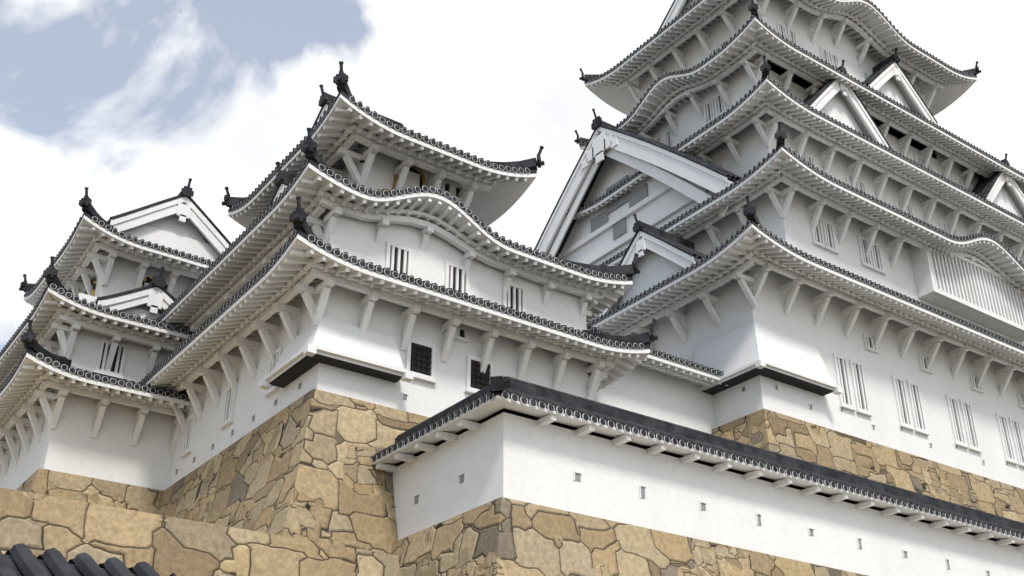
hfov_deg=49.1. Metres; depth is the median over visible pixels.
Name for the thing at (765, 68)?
keep tile
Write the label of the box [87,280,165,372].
windows
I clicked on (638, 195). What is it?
gable window
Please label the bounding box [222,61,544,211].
keep tile
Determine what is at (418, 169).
window frame
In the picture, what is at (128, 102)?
sky
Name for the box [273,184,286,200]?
keep plaster
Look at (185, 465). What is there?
building
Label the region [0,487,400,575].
stone wall
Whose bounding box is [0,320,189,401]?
roof tiles
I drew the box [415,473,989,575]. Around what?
loophole
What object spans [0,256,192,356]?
roof tiles
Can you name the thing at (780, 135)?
keep tile
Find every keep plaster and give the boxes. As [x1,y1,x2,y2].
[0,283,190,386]
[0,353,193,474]
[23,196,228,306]
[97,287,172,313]
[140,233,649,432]
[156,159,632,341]
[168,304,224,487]
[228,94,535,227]
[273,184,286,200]
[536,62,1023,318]
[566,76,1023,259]
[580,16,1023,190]
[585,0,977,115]
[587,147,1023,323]
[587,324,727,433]
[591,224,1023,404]
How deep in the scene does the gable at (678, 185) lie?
59.04 m
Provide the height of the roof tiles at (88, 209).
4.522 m
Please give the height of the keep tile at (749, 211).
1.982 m
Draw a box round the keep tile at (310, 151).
[155,128,639,321]
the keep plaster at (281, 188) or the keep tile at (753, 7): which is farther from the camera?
the keep tile at (753, 7)
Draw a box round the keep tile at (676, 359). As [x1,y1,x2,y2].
[586,323,723,376]
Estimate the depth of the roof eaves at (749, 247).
48.18 m
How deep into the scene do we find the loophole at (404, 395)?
36.71 m
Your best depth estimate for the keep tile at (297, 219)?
36.27 m
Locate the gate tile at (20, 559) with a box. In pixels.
[0,543,175,575]
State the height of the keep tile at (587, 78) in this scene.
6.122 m
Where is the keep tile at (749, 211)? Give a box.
[588,195,1023,350]
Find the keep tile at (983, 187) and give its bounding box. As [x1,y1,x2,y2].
[534,48,1023,265]
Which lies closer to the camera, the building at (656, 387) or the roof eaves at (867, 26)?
the building at (656, 387)
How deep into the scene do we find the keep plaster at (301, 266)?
36.80 m
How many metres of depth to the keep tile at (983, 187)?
59.10 m
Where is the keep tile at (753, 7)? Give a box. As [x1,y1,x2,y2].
[574,0,1023,176]
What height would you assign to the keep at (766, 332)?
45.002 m
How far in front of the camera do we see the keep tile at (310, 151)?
38.20 m
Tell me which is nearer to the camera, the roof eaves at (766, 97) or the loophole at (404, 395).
the loophole at (404, 395)
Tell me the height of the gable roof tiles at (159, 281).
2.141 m
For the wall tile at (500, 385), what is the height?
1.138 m
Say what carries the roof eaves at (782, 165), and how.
attached to the keep tile at (983, 187)
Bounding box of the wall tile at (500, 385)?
[370,376,1023,546]
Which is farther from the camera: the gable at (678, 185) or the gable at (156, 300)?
the gable at (678, 185)
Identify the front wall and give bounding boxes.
[371,391,1023,575]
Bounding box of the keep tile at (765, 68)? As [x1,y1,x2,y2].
[566,55,1023,222]
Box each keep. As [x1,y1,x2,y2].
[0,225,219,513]
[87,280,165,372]
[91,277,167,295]
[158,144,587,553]
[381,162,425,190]
[586,0,1023,522]
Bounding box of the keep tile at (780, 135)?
[599,122,1023,268]
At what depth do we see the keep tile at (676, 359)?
43.90 m
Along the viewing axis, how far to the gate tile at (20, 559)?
10.16 m
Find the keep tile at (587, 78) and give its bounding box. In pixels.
[579,0,980,83]
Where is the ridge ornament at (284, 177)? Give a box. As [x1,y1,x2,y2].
[267,161,295,208]
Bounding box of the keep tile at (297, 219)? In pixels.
[139,196,657,386]
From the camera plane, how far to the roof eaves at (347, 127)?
39.39 m
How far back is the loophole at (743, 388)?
47.55 m
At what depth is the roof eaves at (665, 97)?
60.15 m
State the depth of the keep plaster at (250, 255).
38.31 m
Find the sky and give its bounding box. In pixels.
[0,0,1023,351]

